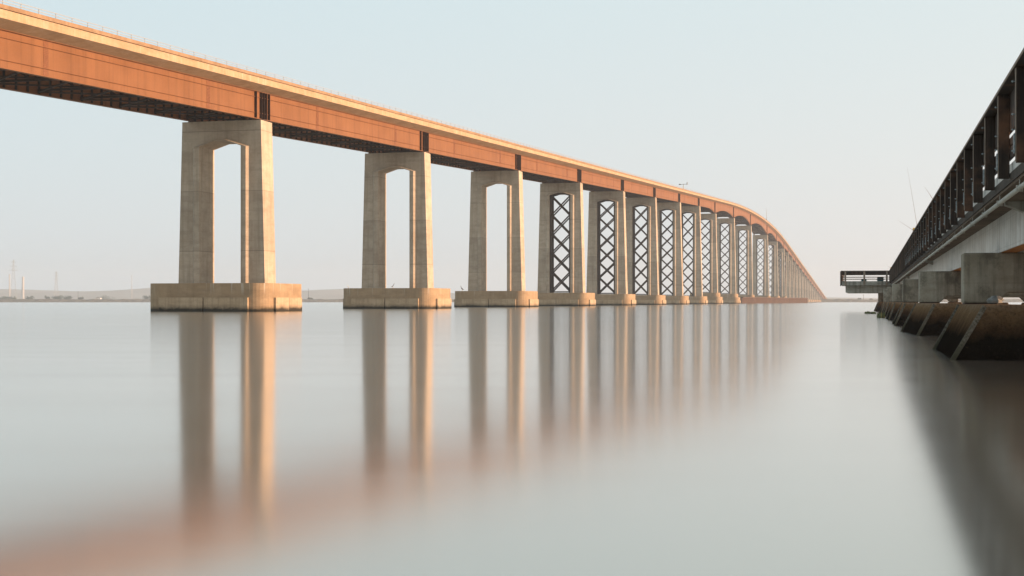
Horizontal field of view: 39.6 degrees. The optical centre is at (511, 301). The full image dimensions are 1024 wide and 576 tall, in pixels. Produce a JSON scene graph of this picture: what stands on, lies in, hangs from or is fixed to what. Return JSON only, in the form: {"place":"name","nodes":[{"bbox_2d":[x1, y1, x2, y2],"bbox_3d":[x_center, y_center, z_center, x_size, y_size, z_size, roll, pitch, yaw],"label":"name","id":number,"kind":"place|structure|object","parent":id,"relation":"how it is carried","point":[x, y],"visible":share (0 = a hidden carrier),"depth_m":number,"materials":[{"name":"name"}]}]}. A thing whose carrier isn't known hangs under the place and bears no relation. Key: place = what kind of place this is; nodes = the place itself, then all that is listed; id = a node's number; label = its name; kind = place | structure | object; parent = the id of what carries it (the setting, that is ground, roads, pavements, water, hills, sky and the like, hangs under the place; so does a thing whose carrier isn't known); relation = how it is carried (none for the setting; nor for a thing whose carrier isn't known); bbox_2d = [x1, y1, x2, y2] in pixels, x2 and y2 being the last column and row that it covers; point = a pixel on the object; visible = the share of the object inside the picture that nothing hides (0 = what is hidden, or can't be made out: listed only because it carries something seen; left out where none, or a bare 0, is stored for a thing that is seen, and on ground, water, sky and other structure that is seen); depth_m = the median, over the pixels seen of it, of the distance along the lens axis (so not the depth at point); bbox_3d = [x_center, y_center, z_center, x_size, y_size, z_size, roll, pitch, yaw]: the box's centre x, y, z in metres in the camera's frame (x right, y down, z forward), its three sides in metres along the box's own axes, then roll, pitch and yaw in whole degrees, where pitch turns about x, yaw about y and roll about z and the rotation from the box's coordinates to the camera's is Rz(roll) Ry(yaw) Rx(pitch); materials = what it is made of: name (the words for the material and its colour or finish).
{"place":"outdoors","nodes":[
{"label":"outdoors","id":0,"kind":"place"},
{"bbox_2d":[0,288,1019,299],"bbox_3d":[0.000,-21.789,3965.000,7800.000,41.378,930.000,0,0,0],"label":"hills","id":1,"kind":"structure","parent":0,"point":[313,294],"depth_m":3796.12,"materials":[{"name":"grey plant"}]},
{"bbox_2d":[0,299,1022,301],"bbox_3d":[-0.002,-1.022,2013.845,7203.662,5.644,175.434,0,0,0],"label":"shore","id":2,"kind":"structure","parent":0,"point":[337,300],"depth_m":1960.26,"materials":[{"name":"grey"}]},
{"bbox_2d":[0,302,1023,575],"bbox_3d":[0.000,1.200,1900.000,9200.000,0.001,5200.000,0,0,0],"label":"water","id":3,"kind":"structure","parent":0,"point":[808,438],"depth_m":12.01,"materials":[{"name":"grey liquid"}]},
{"bbox_2d":[150,119,301,311],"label":"bridge pier","id":4,"kind":"structure","parent":3,"relation":"in","point":[258,288],"depth_m":172.61,"materials":[{"name":"concrete"}]},
{"bbox_2d":[343,151,451,308],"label":"bridge pier","id":5,"kind":"structure","parent":3,"relation":"in","point":[420,292],"depth_m":235.44,"materials":[{"name":"concrete"}]},
{"bbox_2d":[454,170,538,306],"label":"bridge pier","id":6,"kind":"structure","parent":3,"relation":"in","point":[478,294],"depth_m":298.51,"materials":[{"name":"concrete"}]},
{"bbox_2d":[537,182,595,305],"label":"bridge pier","id":7,"kind":"structure","parent":3,"relation":"in","point":[549,295],"depth_m":362.42,"materials":[{"name":"concrete"}]},
{"bbox_2d":[586,191,635,304],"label":"bridge pier","id":8,"kind":"structure","parent":3,"relation":"in","point":[619,295],"depth_m":425.50,"materials":[{"name":"concrete"}]},
{"bbox_2d":[625,197,665,304],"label":"bridge pier","id":9,"kind":"structure","parent":3,"relation":"in","point":[651,296],"depth_m":488.25,"materials":[{"name":"concrete"}]},
{"bbox_2d":[657,202,688,304],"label":"bridge pier","id":10,"kind":"structure","parent":3,"relation":"in","point":[676,297],"depth_m":550.58,"materials":[{"name":"concrete"}]},
{"bbox_2d":[681,206,707,303],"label":"bridge pier","id":11,"kind":"structure","parent":3,"relation":"in","point":[696,297],"depth_m":613.51,"materials":[{"name":"concrete"}]},
{"bbox_2d":[0,0,826,298],"bbox_3d":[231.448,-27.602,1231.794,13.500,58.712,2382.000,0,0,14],"label":"bridge deck","id":12,"kind":"structure","parent":11,"relation":"on","point":[44,55],"depth_m":171.84,"materials":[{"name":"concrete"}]},
{"bbox_2d":[690,213,722,303],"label":"bridge pier","id":13,"kind":"structure","parent":3,"relation":"in","point":[713,295],"depth_m":677.37,"materials":[{"name":"concrete"}]},
{"bbox_2d":[717,218,740,303],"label":"bridge pier","id":14,"kind":"structure","parent":3,"relation":"in","point":[731,296],"depth_m":770.15,"materials":[{"name":"concrete"}]},
{"bbox_2d":[735,225,754,296],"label":"bridge pier","id":15,"kind":"structure","parent":3,"relation":"in","point":[748,269],"depth_m":878.82,"materials":[{"name":"concrete"}]},
{"bbox_2d":[752,235,770,296],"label":"bridge pier","id":16,"kind":"structure","parent":3,"relation":"in","point":[765,279],"depth_m":1019.84,"materials":[{"name":"concrete"}]},
{"bbox_2d":[740,297,807,303],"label":"sheet pile wall","id":17,"kind":"structure","parent":3,"relation":"in","point":[743,300],"depth_m":882.41,"materials":[{"name":"beige concrete"}]},
{"bbox_2d":[768,241,779,297],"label":"bridge pier","id":18,"kind":"structure","parent":3,"relation":"in","point":[775,294],"depth_m":1123.55,"materials":[{"name":"concrete"}]},
{"bbox_2d":[771,248,786,297],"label":"bridge pier","id":19,"kind":"structure","parent":3,"relation":"in","point":[782,273],"depth_m":1216.59,"materials":[{"name":"concrete"}]},
{"bbox_2d":[778,252,789,297],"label":"bridge pier","id":20,"kind":"structure","parent":3,"relation":"in","point":[787,289],"depth_m":1280.56,"materials":[{"name":"concrete"}]},
{"bbox_2d":[789,257,792,297],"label":"bridge pier","id":21,"kind":"structure","parent":3,"relation":"in","point":[791,274],"depth_m":1343.38,"materials":[{"name":"concrete"}]},
{"bbox_2d":[793,262,796,297],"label":"bridge pier","id":22,"kind":"structure","parent":3,"relation":"in","point":[794,282],"depth_m":1406.55,"materials":[{"name":"concrete"}]},
{"bbox_2d":[796,266,799,297],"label":"bridge pier","id":23,"kind":"structure","parent":3,"relation":"in","point":[798,281],"depth_m":1469.57,"materials":[{"name":"concrete"}]},
{"bbox_2d":[799,270,802,297],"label":"bridge pier","id":24,"kind":"structure","parent":3,"relation":"in","point":[801,287],"depth_m":1532.59,"materials":[{"name":"concrete"}]},
{"bbox_2d":[802,274,804,297],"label":"bridge pier","id":25,"kind":"structure","parent":3,"relation":"in","point":[803,275],"depth_m":1595.80,"materials":[{"name":"concrete"}]},
{"bbox_2d":[802,277,809,301],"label":"bridge pier","id":26,"kind":"structure","parent":3,"relation":"in","point":[806,288],"depth_m":1658.58,"materials":[{"name":"concrete"}]},
{"bbox_2d":[802,280,811,301],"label":"bridge pier","id":27,"kind":"structure","parent":3,"relation":"in","point":[808,290],"depth_m":1721.55,"materials":[{"name":"concrete"}]},
{"bbox_2d":[810,283,813,301],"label":"bridge pier","id":28,"kind":"structure","parent":3,"relation":"in","point":[811,292],"depth_m":1784.62,"materials":[{"name":"concrete"}]},
{"bbox_2d":[812,285,815,301],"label":"bridge pier","id":29,"kind":"structure","parent":3,"relation":"in","point":[813,293],"depth_m":1847.66,"materials":[{"name":"concrete"}]},
{"bbox_2d":[874,293,883,310],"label":"pier support","id":30,"kind":"object","parent":3,"relation":"in","point":[879,302],"visible":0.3,"depth_m":177.29,"materials":[{"name":"concrete"}]},
{"bbox_2d":[877,312,884,317],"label":"weeds","id":31,"kind":"object","parent":3,"relation":"in","point":[880,315],"visible":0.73,"depth_m":103.61,"materials":[{"name":"green plant"}]},
{"bbox_2d":[880,289,961,312],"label":"pier support","id":32,"kind":"object","parent":3,"relation":"in","point":[885,300],"visible":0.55,"depth_m":135.93,"materials":[{"name":"concrete"}]},
{"bbox_2d":[883,287,960,316],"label":"pier support","id":33,"kind":"object","parent":3,"relation":"in","point":[889,300],"visible":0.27,"depth_m":115.86,"materials":[{"name":"concrete"}]},
{"bbox_2d":[885,284,1007,319],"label":"pier support","id":34,"kind":"object","parent":3,"relation":"in","point":[897,296],"visible":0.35,"depth_m":95.79,"materials":[{"name":"concrete"}]},
{"bbox_2d":[892,279,1023,325],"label":"pier support","id":35,"kind":"object","parent":3,"relation":"in","point":[910,293],"visible":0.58,"depth_m":74.55,"materials":[{"name":"concrete"}]},
{"bbox_2d":[900,271,1023,335],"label":"pier support","id":36,"kind":"object","parent":3,"relation":"in","point":[930,314],"visible":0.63,"depth_m":54.73,"materials":[{"name":"concrete"}]},
{"bbox_2d":[933,252,1023,360],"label":"pier support","id":37,"kind":"object","parent":3,"relation":"in","point":[977,327],"visible":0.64,"depth_m":31.69,"materials":[{"name":"concrete"}]},
{"bbox_2d":[889,48,1023,285],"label":"fishing pier","id":38,"kind":"structure","parent":37,"relation":"on","point":[964,212],"depth_m":32.85,"materials":[{"name":"concrete"}]},
{"bbox_2d":[840,270,891,292],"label":"fishing platform","id":39,"kind":"structure","parent":38,"relation":"attached to","point":[863,286],"depth_m":169.13,"materials":[{"name":"concrete"}]},
{"bbox_2d":[986,295,1003,303],"bbox_3d":[10.864,-0.020,31.989,0.337,0.233,0.397,0,0,-27],"label":"stone","id":40,"kind":"object","parent":37,"relation":"on","point":[995,299],"visible":0.82,"depth_m":31.85,"materials":[{"name":"grey stone"}]},
{"bbox_2d":[0,0,1023,297],"label":"sky","id":41,"kind":"structure","parent":0,"point":[818,115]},
{"label":"land","id":42,"kind":"structure","parent":0,"visible":0},
{"bbox_2d":[9,260,17,297],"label":"pylon","id":43,"kind":"object","parent":42,"relation":"on","point":[12,270],"visible":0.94,"depth_m":2747.61,"materials":[{"name":"silver metal"}]},
{"bbox_2d":[22,277,23,298],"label":"smokestack","id":44,"kind":"object","parent":42,"relation":"on","point":[22,287],"visible":0.83,"depth_m":3347.58,"materials":[{"name":"concrete"}]},
{"bbox_2d":[54,271,58,295],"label":"pylon","id":45,"kind":"object","parent":42,"relation":"on","point":[55,283],"visible":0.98,"depth_m":2948.36,"materials":[{"name":"silver metal"}]},
{"bbox_2d":[51,295,63,298],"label":"tree","id":46,"kind":"object","parent":42,"relation":"on","point":[58,297],"visible":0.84,"depth_m":2397.96,"materials":[{"name":"plant"}]}
]}

